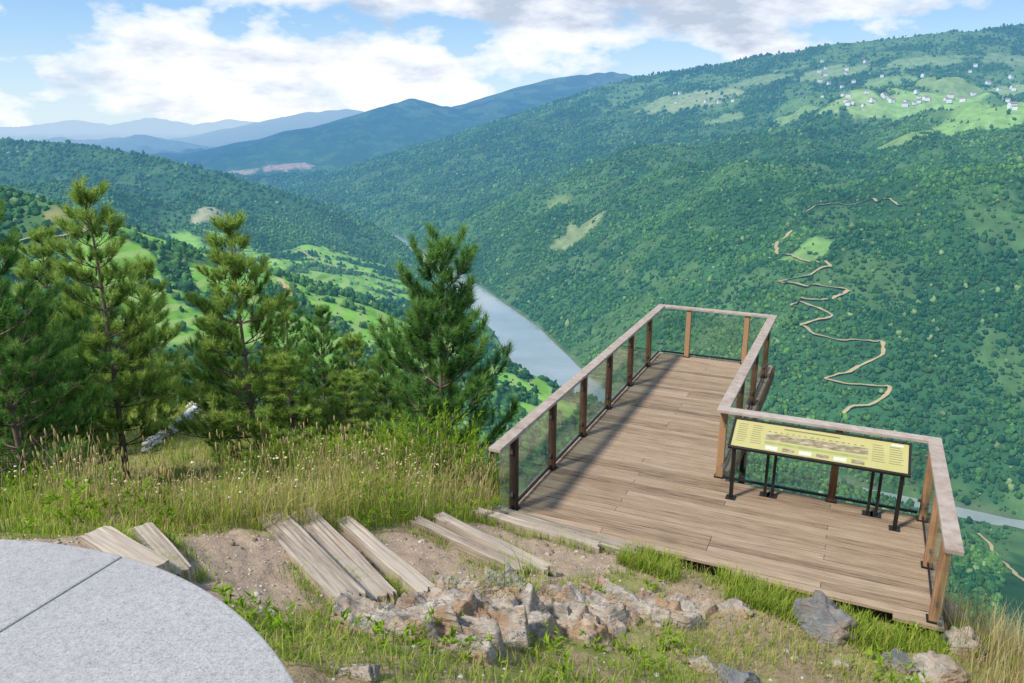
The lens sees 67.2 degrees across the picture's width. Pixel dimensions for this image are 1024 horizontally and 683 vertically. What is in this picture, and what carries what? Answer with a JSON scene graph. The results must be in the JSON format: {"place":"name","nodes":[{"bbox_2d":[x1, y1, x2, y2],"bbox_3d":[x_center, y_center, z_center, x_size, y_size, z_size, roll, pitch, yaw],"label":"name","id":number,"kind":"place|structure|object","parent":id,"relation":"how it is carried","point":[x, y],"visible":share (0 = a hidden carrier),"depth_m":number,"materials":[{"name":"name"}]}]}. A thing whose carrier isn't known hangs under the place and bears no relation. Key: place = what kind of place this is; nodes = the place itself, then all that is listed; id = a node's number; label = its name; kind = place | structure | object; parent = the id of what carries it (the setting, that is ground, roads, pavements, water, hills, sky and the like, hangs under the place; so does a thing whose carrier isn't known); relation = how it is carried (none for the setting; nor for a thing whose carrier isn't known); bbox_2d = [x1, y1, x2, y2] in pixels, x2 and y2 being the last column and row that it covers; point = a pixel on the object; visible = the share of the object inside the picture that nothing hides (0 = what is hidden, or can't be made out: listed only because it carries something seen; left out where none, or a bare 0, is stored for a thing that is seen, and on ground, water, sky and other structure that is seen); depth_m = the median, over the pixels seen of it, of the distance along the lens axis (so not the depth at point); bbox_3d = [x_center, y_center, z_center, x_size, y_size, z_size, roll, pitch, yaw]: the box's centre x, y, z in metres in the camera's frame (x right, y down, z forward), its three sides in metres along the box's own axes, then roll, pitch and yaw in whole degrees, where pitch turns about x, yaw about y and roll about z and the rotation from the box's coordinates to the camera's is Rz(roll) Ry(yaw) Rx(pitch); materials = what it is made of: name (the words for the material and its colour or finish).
{"place":"outdoors","nodes":[
{"label":"outdoors","id":0,"kind":"place"},
{"bbox_2d":[19,210,86,240],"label":"dirt track","id":1,"kind":"structure","parent":0,"point":[63,234],"depth_m":641.50,"materials":[{"name":"beige soil"}]},
{"bbox_2d":[276,278,291,293],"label":"dirt track","id":2,"kind":"structure","parent":0,"point":[283,283],"depth_m":744.22,"materials":[{"name":"beige soil"}]},
{"bbox_2d":[246,248,367,272],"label":"dirt track","id":3,"kind":"structure","parent":0,"point":[313,258],"depth_m":1917.53,"materials":[{"name":"beige soil"}]},
{"bbox_2d":[0,24,1023,682],"bbox_3d":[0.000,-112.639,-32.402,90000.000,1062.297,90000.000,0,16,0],"label":"ground","id":4,"kind":"structure","parent":0,"point":[308,142],"depth_m":1397.01,"materials":[{"name":"green plant"}]},
{"bbox_2d":[0,279,76,474],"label":"pine tree","id":5,"kind":"object","parent":4,"relation":"on","point":[2,337],"visible":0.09,"depth_m":12.69,"materials":[{"name":"green plant"}]},
{"bbox_2d":[0,455,91,509],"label":"broom shrub","id":6,"kind":"object","parent":4,"relation":"on","point":[31,472],"visible":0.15,"depth_m":9.68,"materials":[{"name":"green plant"}]},
{"bbox_2d":[0,184,116,486],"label":"pine tree","id":7,"kind":"object","parent":4,"relation":"on","point":[55,368],"visible":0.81,"depth_m":10.20,"materials":[{"name":"green plant"}]},
{"bbox_2d":[0,314,131,487],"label":"pine tree","id":8,"kind":"object","parent":4,"relation":"on","point":[73,392],"visible":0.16,"depth_m":13.18,"materials":[{"name":"green plant"}]},
{"bbox_2d":[1,224,136,445],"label":"pine tree","id":9,"kind":"object","parent":4,"relation":"on","point":[27,267],"visible":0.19,"depth_m":15.66,"materials":[{"name":"green plant"}]},
{"bbox_2d":[61,301,137,416],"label":"pine tree","id":10,"kind":"object","parent":4,"relation":"on","point":[105,367],"visible":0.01,"depth_m":23.13,"materials":[{"name":"green plant"}]},
{"bbox_2d":[86,462,124,495],"bbox_3d":[-6.570,2.217,12.114,0.975,0.810,1.009,0,16,0],"label":"broom shrub","id":11,"kind":"object","parent":4,"relation":"on","point":[110,474],"visible":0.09,"depth_m":12.21,"materials":[{"name":"green plant"}]},
{"bbox_2d":[40,174,182,479],"bbox_3d":[-7.001,-0.109,13.648,2.194,5.788,2.417,11,19,34],"label":"pine tree","id":12,"kind":"object","parent":4,"relation":"on","point":[81,196],"visible":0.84,"depth_m":13.30,"materials":[{"name":"green plant"}]},
{"bbox_2d":[80,526,170,572],"bbox_3d":[-2.756,1.534,5.471,0.990,0.153,0.220,9,21,38],"label":"path sleeper","id":13,"kind":"object","parent":4,"relation":"on","point":[110,539],"visible":0.54,"depth_m":5.48,"materials":[{"name":"brown wood"}]},
{"bbox_2d":[99,324,176,409],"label":"pine tree","id":14,"kind":"object","parent":4,"relation":"on","point":[132,369],"visible":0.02,"depth_m":24.15,"materials":[{"name":"green plant"}]},
{"bbox_2d":[0,539,293,682],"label":"orientation table","id":15,"kind":"object","parent":4,"relation":"on","point":[71,614],"visible":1,"depth_m":1.27,"materials":[{"name":"stone"}]},
{"bbox_2d":[101,250,207,412],"bbox_3d":[-11.077,0.366,23.506,3.320,6.381,3.192,7,17,22],"label":"pine tree","id":16,"kind":"object","parent":4,"relation":"on","point":[147,269],"visible":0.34,"depth_m":23.20,"materials":[{"name":"green plant"}]},
{"bbox_2d":[130,522,193,581],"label":"path sleeper","id":17,"kind":"object","parent":4,"relation":"on","point":[158,539],"visible":0.59,"depth_m":5.83,"materials":[{"name":"brown wood"}]},
{"bbox_2d":[141,399,201,452],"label":"stone wall","id":18,"kind":"structure","parent":4,"relation":"on","point":[154,440],"depth_m":17.46,"materials":[{"name":"grey stone"}]},
{"bbox_2d":[177,293,268,418],"bbox_3d":[-9.579,1.371,25.343,3.626,6.334,3.485,5,17,16],"label":"pine tree","id":19,"kind":"object","parent":4,"relation":"on","point":[186,375],"visible":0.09,"depth_m":24.93,"materials":[{"name":"green plant"}]},
{"bbox_2d":[3,437,444,520],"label":"wildflowers","id":20,"kind":"object","parent":4,"relation":"on","point":[205,489],"visible":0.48,"depth_m":8.21,"materials":[{"name":"green plant"}]},
{"bbox_2d":[217,454,260,485],"bbox_3d":[-4.702,2.283,13.548,0.909,0.641,0.888,-12,20,-36],"label":"broom shrub","id":21,"kind":"object","parent":4,"relation":"on","point":[230,468],"visible":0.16,"depth_m":13.44,"materials":[{"name":"green plant"}]},
{"bbox_2d":[154,208,327,466],"bbox_3d":[-5.058,0.154,14.606,3.099,5.318,2.975,0,16,0],"label":"pine tree","id":22,"kind":"object","parent":4,"relation":"on","point":[235,265],"visible":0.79,"depth_m":14.29,"materials":[{"name":"green plant"}]},
{"bbox_2d":[237,431,314,484],"bbox_3d":[-3.882,2.016,12.872,1.259,1.000,1.263,0,16,0],"label":"broom shrub","id":23,"kind":"object","parent":4,"relation":"on","point":[274,454],"visible":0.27,"depth_m":12.79,"materials":[{"name":"green plant"}]},
{"bbox_2d":[251,292,325,430],"bbox_3d":[-5.820,0.564,19.995,2.348,3.911,2.442,0,16,-2],"label":"pine tree","id":24,"kind":"object","parent":4,"relation":"on","point":[297,326],"visible":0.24,"depth_m":19.64,"materials":[{"name":"green plant"}]},
{"bbox_2d":[240,350,337,469],"bbox_3d":[-4.140,1.419,14.511,1.994,2.657,2.074,-2,16,-8],"label":"pine tree","id":25,"kind":"object","parent":4,"relation":"on","point":[287,362],"visible":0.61,"depth_m":14.21,"materials":[{"name":"green plant"}]},
{"bbox_2d":[256,511,365,604],"bbox_3d":[-1.747,1.850,6.570,0.270,0.153,2.040,-10,13,-33],"label":"path sleeper","id":26,"kind":"object","parent":4,"relation":"on","point":[324,569],"visible":0.69,"depth_m":6.38,"materials":[{"name":"brown wood"}]},
{"bbox_2d":[291,304,357,443],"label":"pine tree","id":27,"kind":"object","parent":4,"relation":"on","point":[322,368],"visible":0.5,"depth_m":17.67,"materials":[{"name":"green plant"}]},
{"bbox_2d":[289,420,365,474],"bbox_3d":[-3.105,1.957,12.929,1.374,1.099,1.468,0,16,0],"label":"broom shrub","id":28,"kind":"object","parent":4,"relation":"on","point":[329,448],"visible":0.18,"depth_m":12.87,"materials":[{"name":"green plant"}]},
{"bbox_2d":[290,507,396,603],"bbox_3d":[-1.555,1.904,6.886,0.239,0.152,2.026,-10,15,-32],"label":"path sleeper","id":29,"kind":"object","parent":4,"relation":"on","point":[324,534],"visible":0.62,"depth_m":6.68,"materials":[{"name":"brown wood"}]},
{"bbox_2d":[315,331,390,434],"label":"pine tree","id":30,"kind":"object","parent":4,"relation":"on","point":[352,341],"visible":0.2,"depth_m":19.85,"materials":[{"name":"green plant"}]},
{"bbox_2d":[313,368,396,454],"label":"pine tree","id":31,"kind":"object","parent":4,"relation":"on","point":[348,378],"visible":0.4,"depth_m":15.03,"materials":[{"name":"green plant"}]},
{"bbox_2d":[336,663,380,682],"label":"rock","id":32,"kind":"object","parent":4,"relation":"on","point":[362,672],"visible":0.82,"depth_m":3.85,"materials":[{"name":"stone"}]},
{"bbox_2d":[331,412,418,481],"bbox_3d":[-2.179,1.794,12.416,1.401,1.222,1.542,0,16,0],"label":"broom shrub","id":33,"kind":"object","parent":4,"relation":"on","point":[380,437],"visible":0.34,"depth_m":12.38,"materials":[{"name":"green plant"}]},
{"bbox_2d":[336,516,435,591],"bbox_3d":[-1.201,1.971,7.065,0.168,0.152,1.793,-12,16,-34],"label":"path sleeper","id":34,"kind":"object","parent":4,"relation":"on","point":[381,556],"visible":0.77,"depth_m":6.93,"materials":[{"name":"brown wood"}]},
{"bbox_2d":[348,350,431,457],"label":"pine tree","id":35,"kind":"object","parent":4,"relation":"on","point":[375,397],"visible":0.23,"depth_m":16.83,"materials":[{"name":"green plant"}]},
{"bbox_2d":[378,333,464,479],"bbox_3d":[-2.507,1.714,19.759,2.849,4.212,2.739,6,17,18],"label":"pine tree","id":36,"kind":"object","parent":4,"relation":"on","point":[412,377],"visible":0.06,"depth_m":19.39,"materials":[{"name":"green plant"}]},
{"bbox_2d":[385,398,488,489],"bbox_3d":[-1.131,1.588,11.389,1.551,1.537,1.594,-7,17,-23],"label":"broom shrub","id":37,"kind":"object","parent":4,"relation":"on","point":[423,440],"visible":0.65,"depth_m":11.31,"materials":[{"name":"green plant"}]},
{"bbox_2d":[365,220,522,482],"bbox_3d":[-1.223,0.508,13.295,2.792,5.276,2.440,2,16,6],"label":"pine tree","id":38,"kind":"object","parent":4,"relation":"on","point":[422,319],"visible":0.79,"depth_m":12.84,"materials":[{"name":"green plant"}]},
{"bbox_2d":[409,516,527,578],"bbox_3d":[-0.456,2.076,7.741,1.557,0.153,0.132,13,22,39],"label":"path sleeper","id":39,"kind":"object","parent":4,"relation":"on","point":[469,547],"visible":0.67,"depth_m":7.69,"materials":[{"name":"brown wood"}]},
{"bbox_2d":[448,445,508,499],"bbox_3d":[-0.484,2.063,11.569,1.039,0.947,1.018,-9,18,-28],"label":"broom shrub","id":40,"kind":"object","parent":4,"relation":"on","point":[502,480],"visible":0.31,"depth_m":11.55,"materials":[{"name":"green plant"}]},
{"bbox_2d":[432,511,555,576],"bbox_3d":[-0.237,2.103,7.958,1.650,0.155,0.158,14,21,39],"label":"path sleeper","id":41,"kind":"object","parent":4,"relation":"on","point":[446,520],"visible":0.59,"depth_m":7.89,"materials":[{"name":"brown wood"}]},
{"bbox_2d":[0,452,1012,682],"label":"weeds","id":42,"kind":"object","parent":4,"relation":"on","point":[223,591],"visible":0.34,"depth_m":6.36,"materials":[{"name":"green plant"}]},
{"bbox_2d":[0,400,1022,682],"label":"grass","id":43,"kind":"structure","parent":4,"relation":"on","point":[778,598],"depth_m":7.09,"materials":[{"name":"green plant"}]},
{"bbox_2d":[0,23,1023,632],"bbox_3d":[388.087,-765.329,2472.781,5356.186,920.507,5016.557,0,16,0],"label":"woodland","id":44,"kind":"object","parent":4,"relation":"on","point":[974,565],"visible":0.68,"depth_m":1540.52,"materials":[{"name":"green plant"}]},
{"bbox_2d":[0,413,1023,682],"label":"dry grass","id":45,"kind":"structure","parent":4,"relation":"on","point":[996,633],"depth_m":7.68,"materials":[{"name":"plant"}]},
{"bbox_2d":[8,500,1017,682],"bbox_3d":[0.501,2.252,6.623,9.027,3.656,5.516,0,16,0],"label":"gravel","id":46,"kind":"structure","parent":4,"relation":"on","point":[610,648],"depth_m":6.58,"materials":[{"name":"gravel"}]},
{"bbox_2d":[330,562,716,664],"bbox_3d":[0.228,2.186,6.427,1.559,1.585,3.778,15,22,42],"label":"rock outcrop","id":47,"kind":"object","parent":4,"relation":"on","point":[611,616],"visible":0.86,"depth_m":6.22,"materials":[{"name":"stone"}]},
{"bbox_2d":[472,507,599,553],"bbox_3d":[0.256,2.162,8.776,1.673,0.153,0.141,9,20,29],"label":"path sleeper","id":48,"kind":"object","parent":4,"relation":"on","point":[524,524],"visible":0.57,"depth_m":8.72,"materials":[{"name":"brown wood"}]},
{"bbox_2d":[490,507,641,559],"bbox_3d":[0.557,2.203,8.867,1.932,0.153,0.187,9,17,29],"label":"path sleeper","id":49,"kind":"object","parent":4,"relation":"on","point":[605,540],"visible":0.35,"depth_m":8.75,"materials":[{"name":"brown wood"}]},
{"bbox_2d":[680,655,717,672],"bbox_3d":[1.500,2.595,6.146,0.304,0.180,0.235,-2,16,-7],"label":"rock","id":50,"kind":"object","parent":4,"relation":"on","point":[692,661],"visible":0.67,"depth_m":6.10,"materials":[{"name":"stone"}]},
{"bbox_2d":[489,304,964,634],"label":"viewing platform","id":51,"kind":"structure","parent":4,"relation":"on","point":[644,453],"depth_m":9.55,"materials":[{"name":"brown wood"}]},
{"bbox_2d":[725,417,911,531],"bbox_3d":[3.670,1.593,9.351,2.022,0.967,0.470,7,18,24],"label":"information board","id":52,"kind":"object","parent":51,"relation":"on","point":[873,455],"visible":1,"depth_m":9.24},
{"bbox_2d":[710,663,760,682],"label":"rock","id":53,"kind":"object","parent":4,"relation":"on","point":[732,676],"visible":0.91,"depth_m":5.98,"materials":[{"name":"grey stone"}]},
{"bbox_2d":[716,595,754,618],"bbox_3d":[2.179,2.589,7.460,0.411,0.161,0.375,20,19,7],"label":"rock","id":54,"kind":"object","parent":4,"relation":"on","point":[737,603],"visible":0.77,"depth_m":7.42,"materials":[{"name":"stone"}]},
{"bbox_2d":[792,590,859,648],"bbox_3d":[2.938,2.684,7.324,0.528,0.565,0.631,-8,18,-25],"label":"rock","id":55,"kind":"object","parent":4,"relation":"on","point":[818,607],"visible":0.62,"depth_m":7.17,"materials":[{"name":"grey stone"}]},
{"bbox_2d":[830,658,851,671],"bbox_3d":[2.830,2.831,6.720,0.251,0.120,0.209,-13,1,31],"label":"rock","id":56,"kind":"object","parent":4,"relation":"on","point":[844,663],"visible":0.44,"depth_m":6.65,"materials":[{"name":"stone"}]},
{"bbox_2d":[869,97,876,102],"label":"house","id":57,"kind":"structure","parent":4,"relation":"on","point":[872,100],"depth_m":2643.03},
{"bbox_2d":[888,98,895,102],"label":"house","id":58,"kind":"structure","parent":4,"relation":"on","point":[891,100],"depth_m":2656.00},
{"bbox_2d":[881,649,918,677],"bbox_3d":[3.414,2.860,6.776,0.336,0.172,0.349,26,15,14],"label":"rock","id":59,"kind":"object","parent":4,"relation":"on","point":[894,659],"visible":0.75,"depth_m":6.73,"materials":[{"name":"grey stone"}]},
{"bbox_2d":[901,102,908,106],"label":"house","id":60,"kind":"structure","parent":4,"relation":"on","point":[904,104],"depth_m":2628.28,"materials":[{"name":"white paint"}]},
{"bbox_2d":[906,650,969,682],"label":"rock","id":61,"kind":"object","parent":4,"relation":"on","point":[941,668],"visible":0.69,"depth_m":6.61,"materials":[{"name":"stone"}]},
{"bbox_2d":[946,98,951,102],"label":"house","id":62,"kind":"structure","parent":4,"relation":"on","point":[948,100],"depth_m":2595.27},
{"bbox_2d":[947,93,953,98],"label":"house","id":63,"kind":"structure","parent":4,"relation":"on","point":[950,95],"depth_m":2627.73,"materials":[{"name":"white paint"}]},
{"bbox_2d":[943,599,967,626],"bbox_3d":[4.797,3.130,8.491,0.415,0.483,0.559,1,16,4],"label":"rock","id":64,"kind":"object","parent":4,"relation":"on","point":[954,608],"visible":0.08,"depth_m":8.50,"materials":[{"name":"stone"}]},
{"bbox_2d":[941,626,986,660],"bbox_3d":[4.231,2.901,7.197,0.427,0.447,0.336,1,12,5],"label":"rock","id":65,"kind":"object","parent":4,"relation":"on","point":[949,633],"visible":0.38,"depth_m":7.12,"materials":[{"name":"stone"}]},
{"bbox_2d":[1007,102,1017,108],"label":"house","id":66,"kind":"structure","parent":4,"relation":"on","point":[1009,105],"depth_m":1920.26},
{"bbox_2d":[0,0,1023,126],"label":"sky","id":67,"kind":"structure","parent":0,"point":[109,62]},
{"bbox_2d":[394,235,1023,528],"bbox_3d":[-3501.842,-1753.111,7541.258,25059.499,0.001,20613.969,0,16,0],"label":"river","id":68,"kind":"structure","parent":0,"point":[538,351],"depth_m":1384.41,"materials":[{"name":"liquid"}]},
{"bbox_2d":[774,230,850,324],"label":"dirt track","id":69,"kind":"structure","parent":0,"point":[776,251],"depth_m":1116.84,"materials":[{"name":"beige soil"}]},
{"bbox_2d":[799,324,892,413],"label":"dirt track","id":70,"kind":"structure","parent":0,"point":[884,395],"depth_m":973.05,"materials":[{"name":"beige soil"}]},
{"bbox_2d":[804,198,897,211],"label":"dirt track","id":71,"kind":"structure","parent":0,"point":[875,199],"depth_m":1405.96,"materials":[{"name":"beige soil"}]},
{"bbox_2d":[977,533,1023,580],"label":"dirt track","id":72,"kind":"structure","parent":0,"point":[1014,572],"depth_m":687.96,"materials":[{"name":"beige soil"}]}
]}

